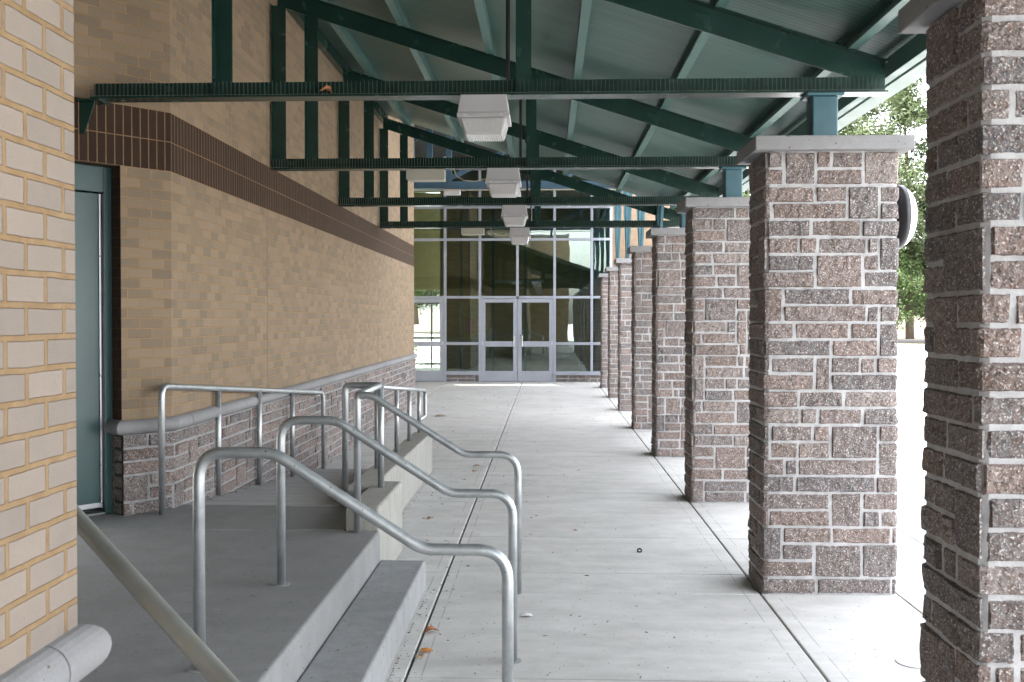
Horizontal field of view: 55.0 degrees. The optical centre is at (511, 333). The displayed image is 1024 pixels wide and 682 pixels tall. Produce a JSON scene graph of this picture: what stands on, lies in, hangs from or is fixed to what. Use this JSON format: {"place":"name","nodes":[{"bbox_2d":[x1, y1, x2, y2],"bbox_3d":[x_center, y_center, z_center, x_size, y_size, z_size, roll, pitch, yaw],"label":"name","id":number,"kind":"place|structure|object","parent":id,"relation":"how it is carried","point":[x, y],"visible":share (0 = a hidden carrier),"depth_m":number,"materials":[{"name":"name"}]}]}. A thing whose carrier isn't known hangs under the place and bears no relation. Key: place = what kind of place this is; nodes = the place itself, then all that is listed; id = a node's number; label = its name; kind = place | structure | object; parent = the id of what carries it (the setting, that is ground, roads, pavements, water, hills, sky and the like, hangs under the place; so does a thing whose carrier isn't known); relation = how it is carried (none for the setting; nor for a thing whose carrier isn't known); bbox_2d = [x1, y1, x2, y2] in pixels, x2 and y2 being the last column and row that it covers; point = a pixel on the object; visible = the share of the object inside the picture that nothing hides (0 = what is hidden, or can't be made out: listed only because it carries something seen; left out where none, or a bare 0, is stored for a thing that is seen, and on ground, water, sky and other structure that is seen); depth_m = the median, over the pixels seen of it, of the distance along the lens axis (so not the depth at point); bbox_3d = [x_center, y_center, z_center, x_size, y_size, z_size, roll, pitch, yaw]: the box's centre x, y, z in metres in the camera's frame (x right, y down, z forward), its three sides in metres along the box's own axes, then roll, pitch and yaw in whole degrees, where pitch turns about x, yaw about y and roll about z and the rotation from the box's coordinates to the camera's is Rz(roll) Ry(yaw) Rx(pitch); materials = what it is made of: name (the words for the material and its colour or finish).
{"place":"outdoors","nodes":[
{"label":"outdoors","id":0,"kind":"place"},
{"bbox_2d":[317,381,925,681],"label":"pavement","id":1,"kind":"structure","parent":0,"point":[615,496],"depth_m":6.32,"materials":[{"name":"concrete"}]},
{"bbox_2d":[0,0,111,681],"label":"brick wall","id":2,"kind":"structure","parent":1,"relation":"on","point":[45,636],"depth_m":1.97,"materials":[{"name":"light brick"},{"name":"mortar"},{"name":"cast stone"}]},
{"bbox_2d":[77,505,239,681],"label":"handrail","id":3,"kind":"object","parent":1,"relation":"on","point":[202,657],"visible":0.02,"depth_m":2.16,"materials":[{"name":"metal"}]},
{"bbox_2d":[77,505,379,681],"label":"landing","id":4,"kind":"object","parent":1,"relation":"on","point":[266,631],"visible":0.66,"depth_m":4.77,"materials":[{"name":"concrete"}]},
{"bbox_2d":[73,0,417,515],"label":"brick building wall","id":5,"kind":"structure","parent":1,"relation":"on","point":[237,261],"depth_m":7.85,"materials":[{"name":"brick"}]},
{"bbox_2d":[74,163,112,515],"bbox_3d":[-3.044,0.183,6.190,0.150,2.750,1.120,1,1,42],"label":"metal door","id":6,"kind":"structure","parent":5,"relation":"attached to","point":[93,318],"depth_m":6.46,"materials":[{"name":"teal paint"}]},
{"bbox_2d":[402,371,407,379],"bbox_3d":[-1.890,0.746,17.302,0.103,0.155,0.120,0,1,2],"label":"outlet cover","id":7,"kind":"object","parent":5,"relation":"attached to","point":[405,374],"visible":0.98,"depth_m":17.25,"materials":[{"name":"grey metal"}]},
{"bbox_2d":[414,124,664,266],"bbox_3d":[-2.136,-3.010,19.904,10.300,3.272,12.277,0,1,2],"label":"entrance canopy","id":8,"kind":"object","parent":5,"relation":"attached to","point":[422,149],"visible":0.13,"depth_m":20.75,"materials":[{"name":"blue metal"}]},
{"bbox_2d":[444,189,460,195],"bbox_3d":[-1.263,-2.989,20.816,0.340,0.119,0.200,0,1,2],"label":"ballast box","id":9,"kind":"object","parent":8,"relation":"attached to","point":[452,193],"visible":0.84,"depth_m":20.72,"materials":[{"name":"metal"}]},
{"bbox_2d":[182,469,367,505],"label":"ramp","id":10,"kind":"structure","parent":1,"relation":"on","point":[299,491],"depth_m":7.63,"materials":[{"name":"concrete"}]},
{"bbox_2d":[158,383,324,513],"bbox_3d":[-2.195,0.910,8.630,0.054,1.216,4.314,0,1,3],"label":"wall side rail","id":11,"kind":"object","parent":10,"relation":"on","point":[163,388],"depth_m":7.53,"materials":[{"name":"metal"}]},
{"bbox_2d":[188,447,513,681],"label":"handrail","id":12,"kind":"object","parent":1,"relation":"on","point":[365,512],"visible":0.98,"depth_m":3.58,"materials":[{"name":"metal"}]},
{"bbox_2d":[298,560,425,681],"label":"step","id":13,"kind":"object","parent":1,"relation":"on","point":[363,641],"visible":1,"depth_m":4.72,"materials":[{"name":"concrete"}]},
{"bbox_2d":[342,432,431,560],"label":"concrete curb","id":14,"kind":"structure","parent":1,"relation":"on","point":[391,498],"depth_m":6.92,"materials":[{"name":"grey concrete"}]},
{"bbox_2d":[357,385,426,468],"bbox_3d":[-1.045,0.691,8.880,0.056,0.775,4.279,0,1,2],"label":"ramp curb rail","id":15,"kind":"object","parent":14,"relation":"on","point":[397,389],"visible":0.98,"depth_m":8.92,"materials":[{"name":"metal"}]},
{"bbox_2d":[272,416,520,663],"bbox_3d":[-0.558,0.989,4.748,1.209,1.181,0.084,0,1,2],"label":"handrail","id":16,"kind":"object","parent":1,"relation":"on","point":[397,459],"visible":0.93,"depth_m":4.73,"materials":[{"name":"metal"}]},
{"bbox_2d":[82,383,756,681],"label":"leaf litter","id":17,"kind":"object","parent":1,"relation":"on","point":[428,540],"visible":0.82,"depth_m":7.31,"materials":[{"name":"brown plant"}]},
{"bbox_2d":[414,653,424,658],"bbox_3d":[-0.452,1.566,4.778,0.052,0.022,0.053,1,1,32],"label":"fallen leaf","id":18,"kind":"object","parent":1,"relation":"on","point":[420,656],"visible":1,"depth_m":4.77,"materials":[{"name":"beige plant"}]},
{"bbox_2d":[420,647,432,651],"bbox_3d":[-0.425,1.569,4.865,0.062,0.015,0.062,0,1,24],"label":"fallen leaf","id":19,"kind":"object","parent":1,"relation":"on","point":[425,649],"visible":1,"depth_m":4.87,"materials":[{"name":"orange plant"}]},
{"bbox_2d":[424,624,438,632],"bbox_3d":[-0.422,1.555,5.167,0.073,0.031,0.068,0,1,21],"label":"fallen leaf","id":20,"kind":"object","parent":1,"relation":"on","point":[428,628],"visible":1,"depth_m":5.17,"materials":[{"name":"brown plant"}]},
{"bbox_2d":[342,382,521,593],"bbox_3d":[-0.711,0.949,6.148,1.490,1.217,0.658,1,1,41],"label":"stair end rail","id":21,"kind":"object","parent":1,"relation":"on","point":[367,393],"visible":0.99,"depth_m":5.91,"materials":[{"name":"metal"}]},
{"bbox_2d":[405,392,518,681],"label":"pavement bed","id":22,"kind":"object","parent":1,"relation":"in","point":[448,571],"depth_m":6.12,"materials":[{"name":"grey concrete"}]},
{"bbox_2d":[414,170,609,381],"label":"entrance hall","id":23,"kind":"structure","parent":1,"relation":"on","point":[498,268],"depth_m":30.68,"materials":[{"name":"glass"}]},
{"bbox_2d":[414,156,611,381],"bbox_3d":[-1.002,-1.677,25.704,7.219,5.890,0.182,0,1,2],"label":"glass entrance","id":24,"kind":"object","parent":1,"relation":"on","point":[552,374],"visible":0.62,"depth_m":25.66,"materials":[{"name":"metal"}]},
{"bbox_2d":[414,299,443,380],"bbox_3d":[-2.244,0.177,25.770,0.915,2.158,0.055,0,1,2],"label":"door leaf","id":25,"kind":"structure","parent":24,"relation":"in","point":[420,375],"depth_m":25.75,"materials":[{"name":"metal"}]},
{"bbox_2d":[465,319,473,332],"bbox_3d":[-1.117,-0.192,25.764,0.220,0.380,0.006,0,1,2],"label":"notice sign","id":26,"kind":"object","parent":24,"relation":"attached to","point":[469,325],"visible":1,"depth_m":25.76,"materials":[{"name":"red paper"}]},
{"bbox_2d":[481,299,516,381],"bbox_3d":[-0.333,0.178,25.673,0.940,2.158,0.112,0,1,2],"label":"door leaf","id":27,"kind":"structure","parent":24,"relation":"in","point":[485,375],"depth_m":25.69,"materials":[{"name":"metal"}]},
{"bbox_2d":[518,299,552,381],"bbox_3d":[0.611,0.179,25.639,0.929,2.158,0.112,0,1,2],"label":"door leaf","id":28,"kind":"structure","parent":24,"relation":"in","point":[523,376],"depth_m":25.65,"materials":[{"name":"metal"}]},
{"bbox_2d":[521,612,532,615],"bbox_3d":[0.082,1.560,5.450,0.059,0.014,0.059,-1,1,-40],"label":"paper scrap","id":29,"kind":"object","parent":1,"relation":"on","point":[526,614],"visible":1,"depth_m":5.46,"materials":[{"name":"white paper"}]},
{"bbox_2d":[598,273,607,387],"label":"stone pillar","id":30,"kind":"structure","parent":1,"relation":"on","point":[604,330],"depth_m":23.45,"materials":[{"name":"brown stone"}]},
{"bbox_2d":[605,267,617,397],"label":"stone pillar","id":31,"kind":"structure","parent":1,"relation":"on","point":[612,379],"depth_m":20.52,"materials":[{"name":"brown stone"}]},
{"bbox_2d":[614,258,631,410],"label":"stone pillar","id":32,"kind":"structure","parent":1,"relation":"on","point":[624,363],"depth_m":17.59,"materials":[{"name":"brown stone"}]},
{"bbox_2d":[627,246,652,428],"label":"stone pillar","id":33,"kind":"structure","parent":1,"relation":"on","point":[641,337],"depth_m":14.65,"materials":[{"name":"brown stone"}]},
{"bbox_2d":[379,117,679,228],"bbox_3d":[0.295,-2.292,14.902,4.620,1.985,0.180,0,1,2],"label":"roof truss","id":34,"kind":"object","parent":33,"relation":"on","point":[670,215],"visible":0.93,"depth_m":14.91,"materials":[{"name":"green metal"}]},
{"bbox_2d":[461,228,483,234],"bbox_3d":[-0.594,-1.548,14.952,0.348,0.104,0.166,0,1,2],"label":"ballast box","id":35,"kind":"object","parent":34,"relation":"attached to","point":[472,231],"visible":1,"depth_m":14.87,"materials":[{"name":"metal"}]},
{"bbox_2d":[509,227,530,244],"bbox_3d":[0.117,-1.478,14.969,0.324,0.244,0.336,0,1,2],"label":"canopy lamp","id":36,"kind":"object","parent":34,"relation":"attached to","point":[519,235],"visible":1,"depth_m":14.82,"materials":[{"name":"plastic"}]},
{"bbox_2d":[646,228,685,456],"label":"stone pillar","id":37,"kind":"structure","parent":1,"relation":"on","point":[668,256],"depth_m":11.72,"materials":[{"name":"brown stone"}]},
{"bbox_2d":[338,68,718,227],"bbox_3d":[0.190,-2.249,11.973,4.620,1.985,0.180,0,1,2],"label":"roof truss","id":38,"kind":"object","parent":37,"relation":"on","point":[661,176],"visible":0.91,"depth_m":11.98,"materials":[{"name":"green metal"}]},
{"bbox_2d":[501,205,527,226],"bbox_3d":[0.032,-1.435,12.038,0.324,0.244,0.336,0,1,2],"label":"canopy lamp","id":39,"kind":"object","parent":38,"relation":"attached to","point":[514,215],"visible":1,"depth_m":11.89,"materials":[{"name":"plastic"}]},
{"bbox_2d":[677,197,750,502],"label":"stone pillar","id":40,"kind":"structure","parent":1,"relation":"on","point":[716,340],"depth_m":8.79,"materials":[{"name":"brown stone"}]},
{"bbox_2d":[271,0,752,196],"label":"roof truss","id":41,"kind":"object","parent":40,"relation":"on","point":[316,10],"visible":0.95,"depth_m":9.05,"materials":[{"name":"green metal"}]},
{"bbox_2d":[406,169,445,181],"bbox_3d":[-0.791,-1.461,9.092,0.353,0.104,0.166,0,1,2],"label":"ballast box","id":42,"kind":"object","parent":41,"relation":"attached to","point":[425,175],"visible":1,"depth_m":9.01,"materials":[{"name":"metal"}]},
{"bbox_2d":[453,168,485,181],"bbox_3d":[-0.390,-1.450,8.983,0.308,0.131,0.025,0,1,10],"label":"lamp cable","id":43,"kind":"object","parent":41,"relation":"hanging from","point":[466,180],"visible":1,"depth_m":8.98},
{"bbox_2d":[485,168,521,197],"bbox_3d":[-0.077,-1.391,9.109,0.324,0.244,0.336,0,1,2],"label":"canopy lamp","id":44,"kind":"object","parent":41,"relation":"attached to","point":[503,182],"visible":1,"depth_m":8.96,"materials":[{"name":"plastic"}]},
{"bbox_2d":[737,135,914,594],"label":"stone pillar","id":45,"kind":"structure","parent":1,"relation":"on","point":[823,435],"depth_m":5.86,"materials":[{"name":"brown stone"}]},
{"bbox_2d":[74,0,887,134],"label":"roof truss","id":46,"kind":"object","parent":45,"relation":"on","point":[863,72],"visible":0.99,"depth_m":6.08,"materials":[{"name":"green metal"}]},
{"bbox_2d":[319,84,331,92],"bbox_3d":[-1.154,-1.511,6.088,0.074,0.048,0.076,0,1,2],"label":"fallen leaf","id":47,"kind":"object","parent":46,"relation":"on","point":[326,87],"visible":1,"depth_m":6.08,"materials":[{"name":"orange plant"}]},
{"bbox_2d":[457,94,511,141],"bbox_3d":[-0.171,-1.348,6.179,0.324,0.244,0.336,0,1,2],"label":"canopy lamp","id":48,"kind":"object","parent":46,"relation":"attached to","point":[483,117],"visible":1,"depth_m":6.03,"materials":[{"name":"plastic"}]},
{"bbox_2d":[286,0,926,209],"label":"lean to canopy","id":49,"kind":"object","parent":46,"relation":"on","point":[585,39],"visible":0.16,"depth_m":8.46,"materials":[{"name":"metal"}]},
{"bbox_2d":[897,185,916,248],"bbox_3d":[2.383,-0.715,6.049,0.174,0.394,0.394,0,1,2],"label":"wall light","id":50,"kind":"object","parent":45,"relation":"attached to","point":[907,211],"visible":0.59,"depth_m":5.89,"materials":[{"name":"white plastic"}]},
{"bbox_2d":[895,656,920,668],"bbox_3d":[1.932,1.578,4.720,0.170,0.004,0.170,0,1,2],"label":"cleanout cover","id":51,"kind":"object","parent":1,"relation":"on","point":[911,661],"visible":0.6,"depth_m":4.72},
{"bbox_2d":[898,0,1023,681],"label":"stone pillar","id":52,"kind":"structure","parent":1,"relation":"on","point":[972,526],"depth_m":2.98,"materials":[{"name":"brown stone"}]},
{"bbox_2d":[414,308,925,344],"bbox_3d":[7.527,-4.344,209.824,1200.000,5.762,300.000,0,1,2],"label":"pine straw bank","id":53,"kind":"object","parent":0,"point":[423,326],"visible":0.01,"depth_m":144.93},
{"bbox_2d":[414,192,439,324],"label":"leafy tree","id":54,"kind":"object","parent":53,"relation":"on","point":[419,293],"visible":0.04,"depth_m":112.15,"materials":[{"name":"green plant"}]},
{"bbox_2d":[743,109,909,250],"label":"pine tree","id":55,"kind":"object","parent":53,"relation":"on","point":[864,128],"visible":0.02,"depth_m":66.49,"materials":[{"name":"green plant"}]},
{"bbox_2d":[838,102,923,238],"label":"pine tree","id":56,"kind":"object","parent":53,"relation":"on","point":[872,112],"depth_m":74.51,"materials":[{"name":"green plant"}]},
{"bbox_2d":[838,77,928,338],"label":"leafy tree","id":57,"kind":"object","parent":53,"relation":"on","point":[904,103],"visible":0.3,"depth_m":66.55,"materials":[{"name":"green plant"}]},
{"bbox_2d":[896,239,927,331],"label":"leafy tree","id":58,"kind":"object","parent":53,"relation":"on","point":[905,282],"visible":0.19,"depth_m":65.58,"materials":[{"name":"green plant"}]},
{"bbox_2d":[898,182,927,327],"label":"leafy tree","id":59,"kind":"object","parent":53,"relation":"on","point":[924,264],"visible":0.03,"depth_m":70.62,"materials":[{"name":"green plant"}]},
{"bbox_2d":[414,336,926,533],"bbox_3d":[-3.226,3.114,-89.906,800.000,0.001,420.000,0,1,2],"label":"parking lot","id":60,"kind":"structure","parent":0,"point":[911,443],"depth_m":16.33,"materials":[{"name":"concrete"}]},
{"bbox_2d":[414,346,420,365],"bbox_3d":[-3.744,0.772,34.958,1.331,0.917,1.341,1,1,35],"label":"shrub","id":61,"kind":"object","parent":60,"relation":"on","point":[416,350],"visible":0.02,"depth_m":34.94,"materials":[{"name":"green plant"}]},
{"bbox_2d":[612,191,669,266],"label":"brick wing","id":62,"kind":"structure","parent":60,"relation":"on","point":[634,237],"depth_m":33.52,"materials":[{"name":"beige brick"}]},
{"bbox_2d":[414,334,923,346],"bbox_3d":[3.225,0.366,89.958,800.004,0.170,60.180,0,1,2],"label":"lot kerb","id":63,"kind":"structure","parent":60,"relation":"on","point":[909,345],"depth_m":62.48,"materials":[{"name":"concrete"}]},
{"bbox_2d":[895,518,924,544],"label":"pavement kerb","id":64,"kind":"structure","parent":60,"relation":"on","point":[912,532],"depth_m":7.63,"materials":[{"name":"concrete"}]},
{"bbox_2d":[418,75,928,309],"label":"sky","id":65,"kind":"structure","parent":0,"point":[926,87],"materials":[{"name":"white"}]}
]}

